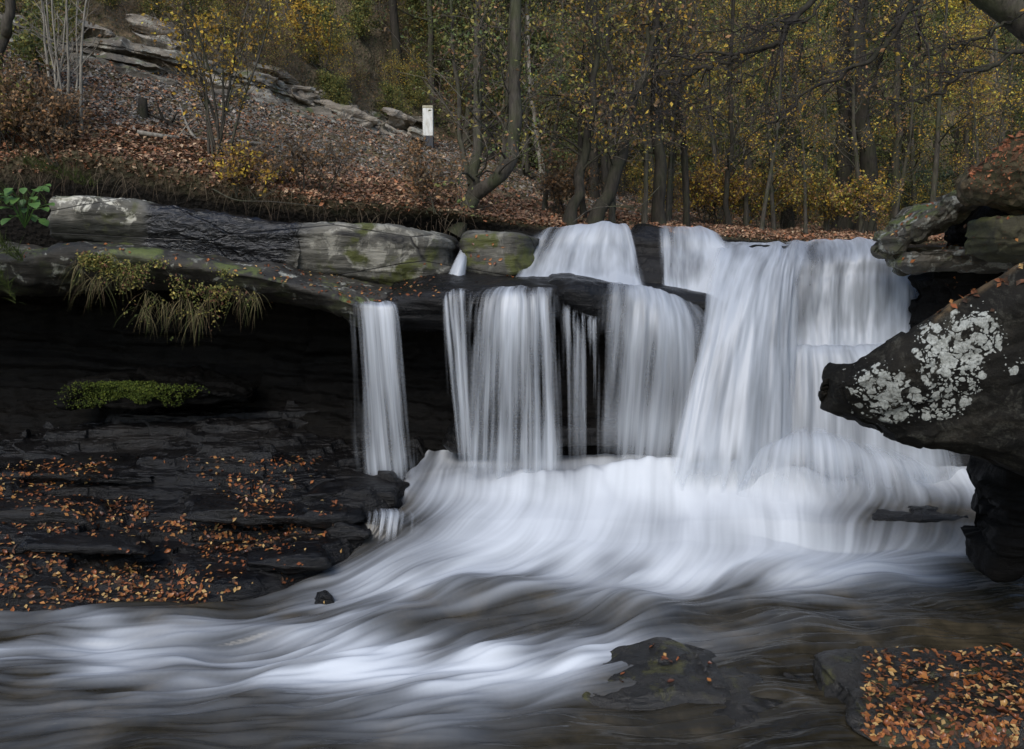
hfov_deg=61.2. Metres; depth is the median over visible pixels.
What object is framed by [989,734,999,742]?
fallen leaf
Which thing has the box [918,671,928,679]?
fallen leaf
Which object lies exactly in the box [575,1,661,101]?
hemlock tree
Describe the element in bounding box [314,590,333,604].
wet rock
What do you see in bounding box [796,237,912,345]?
waterfall
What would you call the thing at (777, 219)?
brown shrub
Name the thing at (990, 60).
slender tree
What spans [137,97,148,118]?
tree stump
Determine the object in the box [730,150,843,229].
yellow shrub
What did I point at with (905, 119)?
tree
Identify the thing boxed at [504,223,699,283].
falls cliff
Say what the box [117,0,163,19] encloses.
brown shrub
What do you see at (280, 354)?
recessed cliff
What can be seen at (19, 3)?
brown shrub
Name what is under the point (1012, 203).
leafy mound
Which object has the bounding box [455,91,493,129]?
green shrub
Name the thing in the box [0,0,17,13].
green shrub
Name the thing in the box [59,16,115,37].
outcrop rock
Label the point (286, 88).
outcrop rock
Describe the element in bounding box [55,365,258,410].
mossy shelf
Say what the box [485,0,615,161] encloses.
hemlock tree
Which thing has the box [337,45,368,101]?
bare shrub
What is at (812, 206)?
yellow shrub
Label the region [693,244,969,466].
falls cliff
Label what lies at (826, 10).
hemlock tree
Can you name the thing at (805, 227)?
tree
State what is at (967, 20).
olive leaved tree
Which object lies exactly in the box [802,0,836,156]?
yellow leaved tree
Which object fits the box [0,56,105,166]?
bare shrub
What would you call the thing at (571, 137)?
green shrub
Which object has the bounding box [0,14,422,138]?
rock cut
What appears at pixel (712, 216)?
brown shrub
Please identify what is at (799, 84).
golden tree
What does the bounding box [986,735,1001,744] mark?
fallen leaf
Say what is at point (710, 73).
yellow leaved tree
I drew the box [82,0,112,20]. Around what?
bare shrub
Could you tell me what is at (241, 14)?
brown shrub
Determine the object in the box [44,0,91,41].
green shrub
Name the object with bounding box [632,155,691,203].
brown shrub
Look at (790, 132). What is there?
snag
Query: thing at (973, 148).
tree
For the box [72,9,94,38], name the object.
brown shrub
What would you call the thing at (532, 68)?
olive leaved tree
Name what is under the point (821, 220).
bare shrub
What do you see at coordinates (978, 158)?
tree
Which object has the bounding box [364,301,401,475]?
waterfall
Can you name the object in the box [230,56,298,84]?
outcrop rock
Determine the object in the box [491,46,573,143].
brown shrub
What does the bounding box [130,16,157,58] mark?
bare shrub
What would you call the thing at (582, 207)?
brown leaved tree
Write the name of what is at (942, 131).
hemlock tree
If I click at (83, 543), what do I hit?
wet rock
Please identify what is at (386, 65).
yellow shrub
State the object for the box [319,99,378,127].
outcrop rock
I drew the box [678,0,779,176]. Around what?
olive leaved tree
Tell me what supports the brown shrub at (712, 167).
on the hillside
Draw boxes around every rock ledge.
[0,241,391,328]
[385,271,561,332]
[547,273,709,332]
[870,190,977,258]
[885,245,1018,275]
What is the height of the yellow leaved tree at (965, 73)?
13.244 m
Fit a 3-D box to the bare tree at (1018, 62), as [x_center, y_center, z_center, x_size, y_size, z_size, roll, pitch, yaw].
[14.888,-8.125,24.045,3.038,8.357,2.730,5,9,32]
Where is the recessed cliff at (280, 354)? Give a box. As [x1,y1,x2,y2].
[0,288,692,455]
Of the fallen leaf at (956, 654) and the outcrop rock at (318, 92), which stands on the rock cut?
the outcrop rock at (318, 92)
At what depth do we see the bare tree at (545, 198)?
19.17 m
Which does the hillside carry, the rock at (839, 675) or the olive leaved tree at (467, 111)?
the olive leaved tree at (467, 111)
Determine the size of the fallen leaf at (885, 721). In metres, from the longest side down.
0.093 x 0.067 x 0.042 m
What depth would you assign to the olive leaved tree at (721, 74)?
43.34 m
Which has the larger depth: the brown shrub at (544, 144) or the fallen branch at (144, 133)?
the brown shrub at (544, 144)
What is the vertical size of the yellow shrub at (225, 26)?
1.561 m
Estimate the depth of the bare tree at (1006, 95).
22.53 m
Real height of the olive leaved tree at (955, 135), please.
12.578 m
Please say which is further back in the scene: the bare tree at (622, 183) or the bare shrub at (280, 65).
the bare tree at (622, 183)
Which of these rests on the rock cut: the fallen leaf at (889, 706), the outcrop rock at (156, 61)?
the outcrop rock at (156, 61)
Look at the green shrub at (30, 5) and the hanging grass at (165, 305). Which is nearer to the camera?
the hanging grass at (165, 305)
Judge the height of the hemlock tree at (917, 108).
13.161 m
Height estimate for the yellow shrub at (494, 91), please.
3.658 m
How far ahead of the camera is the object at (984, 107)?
44.21 m
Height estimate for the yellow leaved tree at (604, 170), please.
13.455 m
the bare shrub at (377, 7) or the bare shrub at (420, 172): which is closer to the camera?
the bare shrub at (420, 172)
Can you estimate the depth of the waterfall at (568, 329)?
13.14 m
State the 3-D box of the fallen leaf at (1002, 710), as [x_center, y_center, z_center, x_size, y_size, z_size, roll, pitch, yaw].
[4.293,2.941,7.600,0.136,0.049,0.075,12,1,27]
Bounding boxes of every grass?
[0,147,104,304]
[59,260,269,345]
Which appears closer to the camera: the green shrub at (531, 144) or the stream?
the stream
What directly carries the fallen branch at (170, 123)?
on the hillside
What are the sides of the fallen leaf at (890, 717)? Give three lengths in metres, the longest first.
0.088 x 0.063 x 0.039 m
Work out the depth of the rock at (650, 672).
8.48 m
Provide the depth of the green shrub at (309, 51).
24.68 m
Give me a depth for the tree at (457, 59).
28.46 m
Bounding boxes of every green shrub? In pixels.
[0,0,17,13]
[15,0,49,18]
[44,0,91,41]
[97,0,128,13]
[134,0,172,17]
[156,0,230,30]
[292,0,342,20]
[293,32,324,66]
[303,0,359,55]
[310,61,355,103]
[319,70,354,104]
[343,0,385,41]
[373,79,415,115]
[395,65,429,108]
[397,0,448,41]
[436,24,464,60]
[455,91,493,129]
[487,38,507,72]
[496,97,555,165]
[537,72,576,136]
[555,111,599,176]
[629,115,705,181]
[816,155,835,173]
[821,142,891,185]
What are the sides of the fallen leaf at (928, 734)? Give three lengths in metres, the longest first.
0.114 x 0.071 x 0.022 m
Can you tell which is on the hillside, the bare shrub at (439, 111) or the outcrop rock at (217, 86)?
the bare shrub at (439, 111)
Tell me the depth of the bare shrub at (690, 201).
27.98 m
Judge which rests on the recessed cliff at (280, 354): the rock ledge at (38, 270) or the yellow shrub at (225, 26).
the rock ledge at (38, 270)
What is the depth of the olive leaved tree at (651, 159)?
29.33 m
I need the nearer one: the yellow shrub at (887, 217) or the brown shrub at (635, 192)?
the yellow shrub at (887, 217)
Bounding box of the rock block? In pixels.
[459,230,541,275]
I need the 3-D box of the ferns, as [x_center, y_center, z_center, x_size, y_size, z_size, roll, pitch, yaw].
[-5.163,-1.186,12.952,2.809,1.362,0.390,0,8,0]
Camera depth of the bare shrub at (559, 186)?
18.69 m
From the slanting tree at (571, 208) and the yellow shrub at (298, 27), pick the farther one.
the yellow shrub at (298, 27)
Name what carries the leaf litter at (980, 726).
on the rock at (839, 675)
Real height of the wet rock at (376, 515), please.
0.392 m
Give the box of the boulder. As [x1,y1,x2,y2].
[818,262,1023,476]
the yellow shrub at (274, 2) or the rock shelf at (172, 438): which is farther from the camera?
the yellow shrub at (274, 2)
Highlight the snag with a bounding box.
[749,4,845,228]
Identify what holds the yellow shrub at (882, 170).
on the hillside
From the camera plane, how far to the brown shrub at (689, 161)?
37.31 m
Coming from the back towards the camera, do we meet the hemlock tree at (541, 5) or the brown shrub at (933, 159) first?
the brown shrub at (933, 159)
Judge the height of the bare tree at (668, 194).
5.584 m
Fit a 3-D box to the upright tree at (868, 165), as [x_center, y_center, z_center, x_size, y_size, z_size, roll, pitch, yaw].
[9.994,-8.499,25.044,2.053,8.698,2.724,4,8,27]
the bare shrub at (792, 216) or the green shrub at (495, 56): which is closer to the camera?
the bare shrub at (792, 216)
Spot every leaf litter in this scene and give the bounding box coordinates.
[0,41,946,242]
[0,455,342,610]
[24,241,1004,310]
[860,645,1023,748]
[890,190,1022,271]
[938,235,1023,311]
[966,131,1023,195]
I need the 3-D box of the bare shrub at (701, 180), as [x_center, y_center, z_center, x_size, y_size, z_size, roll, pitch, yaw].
[4.854,-4.841,22.275,3.186,2.182,2.040,-4,8,-26]
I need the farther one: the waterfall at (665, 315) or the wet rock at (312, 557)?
the waterfall at (665, 315)
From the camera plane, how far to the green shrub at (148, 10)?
20.79 m
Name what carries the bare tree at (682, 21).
on the hillside
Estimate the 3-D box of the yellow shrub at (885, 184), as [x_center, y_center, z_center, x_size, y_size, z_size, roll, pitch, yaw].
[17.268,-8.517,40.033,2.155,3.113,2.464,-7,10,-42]
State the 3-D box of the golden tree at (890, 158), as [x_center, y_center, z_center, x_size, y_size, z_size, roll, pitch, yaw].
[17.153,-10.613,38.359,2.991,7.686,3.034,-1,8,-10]
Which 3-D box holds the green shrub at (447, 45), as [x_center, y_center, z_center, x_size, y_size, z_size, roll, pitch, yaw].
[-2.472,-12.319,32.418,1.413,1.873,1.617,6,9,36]
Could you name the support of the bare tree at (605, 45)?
on the hillside
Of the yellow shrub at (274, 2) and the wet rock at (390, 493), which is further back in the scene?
the yellow shrub at (274, 2)
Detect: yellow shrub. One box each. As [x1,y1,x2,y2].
[159,0,203,28]
[199,0,227,42]
[202,0,243,56]
[217,0,282,36]
[252,0,303,67]
[271,0,353,72]
[313,21,364,87]
[377,50,409,92]
[391,43,434,98]
[407,1,460,56]
[441,75,465,113]
[447,0,471,44]
[455,54,506,147]
[620,152,654,202]
[676,129,723,202]
[677,122,718,167]
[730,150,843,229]
[774,162,905,234]
[795,173,822,221]
[811,197,823,225]
[858,149,887,202]
[876,198,903,230]
[877,161,891,215]
[888,173,929,215]
[936,177,955,196]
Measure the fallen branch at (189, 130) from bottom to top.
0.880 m
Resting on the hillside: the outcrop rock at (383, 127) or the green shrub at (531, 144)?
the green shrub at (531, 144)
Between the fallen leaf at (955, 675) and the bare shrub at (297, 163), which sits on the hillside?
the bare shrub at (297, 163)
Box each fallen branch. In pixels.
[137,116,287,146]
[148,97,186,128]
[170,94,201,136]
[212,184,320,206]
[573,186,659,221]
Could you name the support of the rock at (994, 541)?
on the ground
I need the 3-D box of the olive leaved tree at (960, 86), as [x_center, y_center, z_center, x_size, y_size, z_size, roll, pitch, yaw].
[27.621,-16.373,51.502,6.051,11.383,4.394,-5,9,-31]
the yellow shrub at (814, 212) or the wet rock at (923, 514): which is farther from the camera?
the yellow shrub at (814, 212)
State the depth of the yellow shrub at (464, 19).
33.08 m
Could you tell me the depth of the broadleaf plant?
12.66 m
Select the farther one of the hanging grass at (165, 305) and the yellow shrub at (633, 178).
the yellow shrub at (633, 178)
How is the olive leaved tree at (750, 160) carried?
on the hillside
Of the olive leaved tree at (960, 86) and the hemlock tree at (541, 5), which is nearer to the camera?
the hemlock tree at (541, 5)
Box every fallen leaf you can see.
[26,592,34,597]
[883,718,889,725]
[886,703,893,710]
[887,715,893,721]
[917,710,924,716]
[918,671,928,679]
[920,697,927,703]
[925,729,933,738]
[940,734,946,740]
[951,671,958,677]
[952,652,961,657]
[963,729,969,736]
[974,740,980,747]
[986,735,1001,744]
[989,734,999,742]
[995,707,1010,713]
[1000,699,1007,706]
[1014,701,1023,706]
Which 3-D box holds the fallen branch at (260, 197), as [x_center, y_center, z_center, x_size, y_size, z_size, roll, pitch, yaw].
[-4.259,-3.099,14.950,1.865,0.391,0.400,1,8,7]
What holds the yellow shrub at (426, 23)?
on the hillside
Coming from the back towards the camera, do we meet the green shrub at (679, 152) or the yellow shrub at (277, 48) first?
the green shrub at (679, 152)
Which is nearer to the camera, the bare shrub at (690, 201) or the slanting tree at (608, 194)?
the slanting tree at (608, 194)
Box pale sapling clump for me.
[16,0,102,137]
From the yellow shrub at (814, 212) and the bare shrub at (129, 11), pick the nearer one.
the bare shrub at (129, 11)
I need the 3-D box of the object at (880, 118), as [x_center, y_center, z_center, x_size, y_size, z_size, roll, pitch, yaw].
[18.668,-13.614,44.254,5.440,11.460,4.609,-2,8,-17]
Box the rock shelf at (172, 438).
[0,400,426,611]
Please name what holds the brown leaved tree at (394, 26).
on the hillside
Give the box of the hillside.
[0,0,1022,246]
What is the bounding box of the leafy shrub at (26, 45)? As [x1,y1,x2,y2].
[0,0,79,87]
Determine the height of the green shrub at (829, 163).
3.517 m
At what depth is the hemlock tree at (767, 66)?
45.83 m
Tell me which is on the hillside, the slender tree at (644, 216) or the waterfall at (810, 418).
the slender tree at (644, 216)
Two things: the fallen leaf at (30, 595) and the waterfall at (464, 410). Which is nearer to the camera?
the fallen leaf at (30, 595)
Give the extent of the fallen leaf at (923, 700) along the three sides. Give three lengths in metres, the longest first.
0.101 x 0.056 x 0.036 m
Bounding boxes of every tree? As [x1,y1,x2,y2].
[0,0,15,69]
[363,0,608,237]
[365,0,523,112]
[388,0,407,94]
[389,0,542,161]
[403,0,623,174]
[425,0,545,145]
[427,0,565,93]
[454,0,461,36]
[470,0,565,151]
[482,0,681,225]
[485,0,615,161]
[488,0,639,199]
[495,0,583,164]
[504,3,578,173]
[523,0,671,222]
[528,0,605,211]
[528,0,718,225]
[530,0,627,217]
[535,0,687,192]
[536,0,629,97]
[555,0,693,211]
[564,0,637,103]
[567,0,645,160]
[567,0,726,202]
[569,0,685,171]
[569,0,710,223]
[571,0,1023,181]
[572,0,716,223]
[575,0,639,118]
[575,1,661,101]
[581,0,691,195]
[599,0,744,202]
[613,0,749,226]
[617,0,730,191]
[631,2,706,158]
[636,0,722,221]
[636,0,850,224]
[647,1,723,221]
[660,0,745,219]
[660,2,744,188]
[670,0,762,158]
[672,0,744,199]
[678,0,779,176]
[682,36,735,204]
[689,0,795,226]
[689,0,835,216]
[690,0,768,153]
[690,0,806,226]
[699,0,726,89]
[702,0,833,168]
[713,0,828,230]
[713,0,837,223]
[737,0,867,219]
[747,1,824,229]
[748,0,838,167]
[759,0,834,216]
[762,0,836,180]
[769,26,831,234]
[775,0,885,230]
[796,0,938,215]
[799,0,911,229]
[800,0,893,232]
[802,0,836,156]
[802,0,868,137]
[807,0,931,226]
[821,0,892,231]
[823,15,906,217]
[826,1,904,139]
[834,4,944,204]
[850,2,957,206]
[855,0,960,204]
[855,0,969,184]
[859,8,911,163]
[873,42,929,217]
[874,0,962,220]
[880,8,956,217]
[886,0,1023,192]
[887,0,1023,202]
[890,3,971,189]
[905,0,998,187]
[912,0,1023,172]
[920,0,1023,170]
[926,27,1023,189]
[930,13,997,170]
[931,25,1012,191]
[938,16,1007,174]
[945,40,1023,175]
[948,9,984,47]
[952,18,1015,156]
[955,1,1023,153]
[958,7,1023,137]
[964,39,1023,160]
[978,31,1023,116]
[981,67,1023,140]
[996,37,1023,127]
[997,34,1022,132]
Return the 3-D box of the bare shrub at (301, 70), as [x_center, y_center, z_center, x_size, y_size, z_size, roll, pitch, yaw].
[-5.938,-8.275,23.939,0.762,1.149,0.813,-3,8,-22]
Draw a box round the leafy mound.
[955,135,1023,214]
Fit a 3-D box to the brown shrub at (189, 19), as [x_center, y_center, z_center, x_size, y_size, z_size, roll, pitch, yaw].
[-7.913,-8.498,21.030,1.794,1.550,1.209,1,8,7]
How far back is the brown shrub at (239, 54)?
22.08 m
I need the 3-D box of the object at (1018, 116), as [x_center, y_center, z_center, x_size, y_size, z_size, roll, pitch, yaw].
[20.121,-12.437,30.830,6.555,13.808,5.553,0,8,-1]
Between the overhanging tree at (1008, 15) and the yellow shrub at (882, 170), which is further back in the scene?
the yellow shrub at (882, 170)
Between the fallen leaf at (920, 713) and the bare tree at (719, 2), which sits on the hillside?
the bare tree at (719, 2)
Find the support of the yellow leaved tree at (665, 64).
on the hillside
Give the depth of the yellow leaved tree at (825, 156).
23.17 m
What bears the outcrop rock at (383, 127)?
on the rock cut
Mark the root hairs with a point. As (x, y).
(39, 179)
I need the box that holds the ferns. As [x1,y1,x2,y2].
[70,249,259,340]
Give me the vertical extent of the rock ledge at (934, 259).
0.587 m
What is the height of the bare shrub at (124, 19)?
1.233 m
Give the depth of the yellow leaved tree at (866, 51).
33.87 m
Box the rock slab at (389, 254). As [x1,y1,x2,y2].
[47,195,459,285]
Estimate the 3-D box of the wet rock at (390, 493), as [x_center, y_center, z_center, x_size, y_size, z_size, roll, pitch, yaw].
[-2.274,1.722,12.740,1.486,0.397,1.089,0,8,0]
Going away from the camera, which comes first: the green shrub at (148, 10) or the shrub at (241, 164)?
the shrub at (241, 164)
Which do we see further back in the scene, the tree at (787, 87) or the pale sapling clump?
the tree at (787, 87)
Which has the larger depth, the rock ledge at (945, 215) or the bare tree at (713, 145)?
the bare tree at (713, 145)
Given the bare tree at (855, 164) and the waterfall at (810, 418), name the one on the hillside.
the bare tree at (855, 164)
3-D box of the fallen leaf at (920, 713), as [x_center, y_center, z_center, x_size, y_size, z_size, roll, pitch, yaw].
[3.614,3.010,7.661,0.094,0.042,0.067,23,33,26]
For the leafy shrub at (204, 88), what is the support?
on the hillside
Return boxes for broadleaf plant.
[0,184,54,227]
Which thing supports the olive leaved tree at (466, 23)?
on the hillside
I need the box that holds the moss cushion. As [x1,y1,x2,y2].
[54,380,209,409]
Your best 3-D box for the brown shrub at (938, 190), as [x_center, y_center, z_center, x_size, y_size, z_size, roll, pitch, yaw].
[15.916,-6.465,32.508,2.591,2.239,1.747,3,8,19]
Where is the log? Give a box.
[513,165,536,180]
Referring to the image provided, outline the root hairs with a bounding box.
[0,157,478,234]
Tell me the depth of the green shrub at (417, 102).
27.72 m
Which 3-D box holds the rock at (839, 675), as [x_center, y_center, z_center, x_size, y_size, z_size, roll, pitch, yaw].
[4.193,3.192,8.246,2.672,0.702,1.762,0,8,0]
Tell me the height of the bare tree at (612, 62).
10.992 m
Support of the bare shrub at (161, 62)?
on the hillside
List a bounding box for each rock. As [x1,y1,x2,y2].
[0,452,153,483]
[0,495,113,530]
[0,529,155,554]
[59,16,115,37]
[87,24,163,64]
[126,14,182,39]
[133,32,189,51]
[161,51,236,83]
[181,495,365,528]
[198,70,232,89]
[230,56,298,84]
[247,541,331,574]
[258,73,315,93]
[291,87,317,106]
[301,477,409,506]
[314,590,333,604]
[315,89,352,104]
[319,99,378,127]
[324,521,371,547]
[365,508,388,522]
[378,122,408,138]
[382,107,415,128]
[407,127,424,142]
[442,411,623,454]
[582,637,730,710]
[713,666,795,729]
[813,646,1023,748]
[872,503,967,522]
[908,242,1003,328]
[944,206,1010,244]
[960,455,1023,582]
[964,214,1023,262]
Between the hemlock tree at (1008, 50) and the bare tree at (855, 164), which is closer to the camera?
the bare tree at (855, 164)
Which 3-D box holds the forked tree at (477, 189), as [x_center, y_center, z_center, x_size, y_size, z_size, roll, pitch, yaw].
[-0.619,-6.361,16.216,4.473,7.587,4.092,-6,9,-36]
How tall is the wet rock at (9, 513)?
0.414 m
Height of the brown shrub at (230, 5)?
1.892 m
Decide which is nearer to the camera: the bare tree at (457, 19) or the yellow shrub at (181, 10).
the yellow shrub at (181, 10)
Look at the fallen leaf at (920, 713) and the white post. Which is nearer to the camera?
the fallen leaf at (920, 713)
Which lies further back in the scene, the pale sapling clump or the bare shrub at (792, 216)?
the bare shrub at (792, 216)
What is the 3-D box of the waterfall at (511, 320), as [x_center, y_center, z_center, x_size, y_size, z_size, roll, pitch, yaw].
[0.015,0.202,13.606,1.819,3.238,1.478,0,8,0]
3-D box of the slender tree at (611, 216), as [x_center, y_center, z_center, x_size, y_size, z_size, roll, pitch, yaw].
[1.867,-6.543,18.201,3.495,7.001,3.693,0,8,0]
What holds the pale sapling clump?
on the hillside
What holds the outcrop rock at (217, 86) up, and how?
on the rock cut
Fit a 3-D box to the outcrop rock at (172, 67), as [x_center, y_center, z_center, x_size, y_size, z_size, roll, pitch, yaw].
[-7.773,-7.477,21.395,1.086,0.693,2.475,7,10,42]
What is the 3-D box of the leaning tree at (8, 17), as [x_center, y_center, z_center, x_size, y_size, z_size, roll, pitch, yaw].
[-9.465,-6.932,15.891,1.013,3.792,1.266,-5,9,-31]
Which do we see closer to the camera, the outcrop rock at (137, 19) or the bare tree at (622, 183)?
the outcrop rock at (137, 19)
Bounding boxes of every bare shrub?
[0,52,46,152]
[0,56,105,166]
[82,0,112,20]
[95,1,135,44]
[104,1,145,35]
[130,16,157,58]
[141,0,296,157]
[145,13,171,65]
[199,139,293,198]
[252,119,367,195]
[270,53,293,84]
[286,32,315,85]
[293,52,307,85]
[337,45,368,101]
[353,73,386,116]
[368,0,402,33]
[374,1,401,41]
[390,136,471,214]
[431,93,450,129]
[530,144,603,215]
[638,147,761,223]
[673,168,706,213]
[779,201,807,227]
[798,179,822,222]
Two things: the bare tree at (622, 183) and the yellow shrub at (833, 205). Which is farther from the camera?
the bare tree at (622, 183)
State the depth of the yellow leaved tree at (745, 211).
22.14 m
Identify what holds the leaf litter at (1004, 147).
on the leafy mound
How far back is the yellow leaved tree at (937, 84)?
52.86 m
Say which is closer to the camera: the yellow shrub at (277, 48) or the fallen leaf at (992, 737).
the fallen leaf at (992, 737)
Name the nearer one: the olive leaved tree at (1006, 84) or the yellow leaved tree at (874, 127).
the yellow leaved tree at (874, 127)
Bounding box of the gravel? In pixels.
[0,43,709,219]
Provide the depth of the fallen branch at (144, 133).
16.59 m
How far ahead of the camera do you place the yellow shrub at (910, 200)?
30.72 m
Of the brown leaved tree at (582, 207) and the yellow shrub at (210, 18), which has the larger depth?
the yellow shrub at (210, 18)
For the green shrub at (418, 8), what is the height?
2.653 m
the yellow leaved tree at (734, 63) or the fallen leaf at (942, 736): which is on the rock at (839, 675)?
the fallen leaf at (942, 736)
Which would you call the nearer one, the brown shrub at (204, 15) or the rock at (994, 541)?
the rock at (994, 541)
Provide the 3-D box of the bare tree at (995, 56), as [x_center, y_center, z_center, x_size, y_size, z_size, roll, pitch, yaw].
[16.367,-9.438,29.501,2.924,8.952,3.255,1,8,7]
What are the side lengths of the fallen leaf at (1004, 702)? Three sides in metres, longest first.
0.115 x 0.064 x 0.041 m
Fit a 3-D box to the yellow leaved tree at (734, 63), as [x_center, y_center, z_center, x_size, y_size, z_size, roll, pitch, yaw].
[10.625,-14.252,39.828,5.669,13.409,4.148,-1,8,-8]
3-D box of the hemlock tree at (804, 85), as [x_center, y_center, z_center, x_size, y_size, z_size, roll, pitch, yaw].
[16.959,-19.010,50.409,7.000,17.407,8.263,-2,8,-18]
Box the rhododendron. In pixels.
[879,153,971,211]
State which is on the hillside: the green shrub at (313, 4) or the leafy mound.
the green shrub at (313, 4)
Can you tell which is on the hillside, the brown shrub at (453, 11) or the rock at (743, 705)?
the brown shrub at (453, 11)
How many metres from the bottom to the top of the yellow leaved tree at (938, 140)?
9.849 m
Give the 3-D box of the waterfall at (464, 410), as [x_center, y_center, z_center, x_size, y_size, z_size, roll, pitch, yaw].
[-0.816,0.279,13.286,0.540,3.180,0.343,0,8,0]
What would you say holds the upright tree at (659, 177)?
on the hillside
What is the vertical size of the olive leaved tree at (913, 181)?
9.832 m
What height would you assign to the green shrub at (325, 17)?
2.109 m
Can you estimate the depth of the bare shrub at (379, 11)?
28.68 m
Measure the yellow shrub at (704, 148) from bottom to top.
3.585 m
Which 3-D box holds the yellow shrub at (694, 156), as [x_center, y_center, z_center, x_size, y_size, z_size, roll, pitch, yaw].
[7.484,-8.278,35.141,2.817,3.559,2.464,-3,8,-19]
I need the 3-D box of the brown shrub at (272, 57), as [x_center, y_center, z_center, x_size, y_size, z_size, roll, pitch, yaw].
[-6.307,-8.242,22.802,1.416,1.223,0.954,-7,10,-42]
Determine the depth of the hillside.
17.11 m
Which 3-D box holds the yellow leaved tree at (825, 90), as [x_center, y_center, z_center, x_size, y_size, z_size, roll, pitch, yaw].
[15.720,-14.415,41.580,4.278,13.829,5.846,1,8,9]
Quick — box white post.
[422,105,433,147]
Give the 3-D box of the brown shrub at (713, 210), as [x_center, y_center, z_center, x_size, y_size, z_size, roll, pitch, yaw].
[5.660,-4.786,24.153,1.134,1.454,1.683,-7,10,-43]
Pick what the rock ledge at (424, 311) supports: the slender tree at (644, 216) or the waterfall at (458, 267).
the waterfall at (458, 267)
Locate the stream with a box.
[0,450,1023,748]
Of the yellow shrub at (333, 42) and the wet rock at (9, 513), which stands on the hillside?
the yellow shrub at (333, 42)
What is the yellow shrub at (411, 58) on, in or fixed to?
on the hillside
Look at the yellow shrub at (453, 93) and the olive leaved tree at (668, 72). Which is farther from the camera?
the olive leaved tree at (668, 72)
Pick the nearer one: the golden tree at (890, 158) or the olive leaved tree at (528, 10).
the olive leaved tree at (528, 10)
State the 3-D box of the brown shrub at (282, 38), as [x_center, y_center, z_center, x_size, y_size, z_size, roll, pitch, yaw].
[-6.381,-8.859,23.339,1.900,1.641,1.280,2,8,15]
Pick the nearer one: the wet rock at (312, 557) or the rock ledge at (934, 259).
the wet rock at (312, 557)
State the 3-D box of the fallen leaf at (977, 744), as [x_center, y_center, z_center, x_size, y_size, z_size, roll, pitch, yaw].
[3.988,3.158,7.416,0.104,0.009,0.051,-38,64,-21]
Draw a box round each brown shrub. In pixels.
[0,0,37,13]
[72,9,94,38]
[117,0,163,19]
[158,0,221,44]
[178,0,232,33]
[195,0,260,34]
[217,0,265,52]
[218,19,257,69]
[244,16,307,66]
[252,40,292,77]
[344,56,372,99]
[385,6,417,49]
[438,0,470,28]
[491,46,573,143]
[529,103,564,168]
[537,133,598,184]
[600,132,653,194]
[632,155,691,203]
[665,146,709,197]
[677,139,742,203]
[682,179,738,223]
[691,186,735,221]
[737,154,783,217]
[765,205,797,223]
[916,172,955,202]
[917,144,953,188]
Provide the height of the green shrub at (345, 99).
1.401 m
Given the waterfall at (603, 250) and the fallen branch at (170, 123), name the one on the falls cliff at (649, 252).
the waterfall at (603, 250)
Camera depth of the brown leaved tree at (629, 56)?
20.56 m
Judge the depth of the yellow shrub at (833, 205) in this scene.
22.93 m
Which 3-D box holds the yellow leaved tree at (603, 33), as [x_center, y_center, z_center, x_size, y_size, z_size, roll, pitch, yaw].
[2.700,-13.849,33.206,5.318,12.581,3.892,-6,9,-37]
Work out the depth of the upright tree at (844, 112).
26.09 m
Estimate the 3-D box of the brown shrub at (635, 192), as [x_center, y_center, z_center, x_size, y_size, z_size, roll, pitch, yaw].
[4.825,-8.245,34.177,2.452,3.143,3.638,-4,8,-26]
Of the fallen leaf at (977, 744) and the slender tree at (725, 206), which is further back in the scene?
the slender tree at (725, 206)
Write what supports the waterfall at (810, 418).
on the falls cliff at (814, 257)
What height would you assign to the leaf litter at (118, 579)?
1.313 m
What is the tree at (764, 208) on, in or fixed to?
on the hillside
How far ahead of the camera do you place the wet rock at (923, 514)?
12.06 m
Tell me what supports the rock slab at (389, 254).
on the rock ledge at (38, 270)
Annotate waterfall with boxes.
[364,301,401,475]
[380,509,397,530]
[445,290,468,455]
[450,250,465,275]
[474,286,555,472]
[520,221,641,284]
[567,311,593,353]
[616,283,693,455]
[663,226,725,293]
[676,240,802,480]
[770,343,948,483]
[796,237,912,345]
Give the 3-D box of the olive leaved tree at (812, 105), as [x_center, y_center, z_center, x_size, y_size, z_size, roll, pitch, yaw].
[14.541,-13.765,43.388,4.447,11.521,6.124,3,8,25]
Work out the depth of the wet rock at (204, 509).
11.59 m
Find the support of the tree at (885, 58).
on the hillside
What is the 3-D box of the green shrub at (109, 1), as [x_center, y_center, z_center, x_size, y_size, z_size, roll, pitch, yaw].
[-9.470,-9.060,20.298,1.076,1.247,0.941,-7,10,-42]
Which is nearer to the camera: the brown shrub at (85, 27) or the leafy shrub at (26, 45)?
the leafy shrub at (26, 45)
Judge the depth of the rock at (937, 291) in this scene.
13.05 m

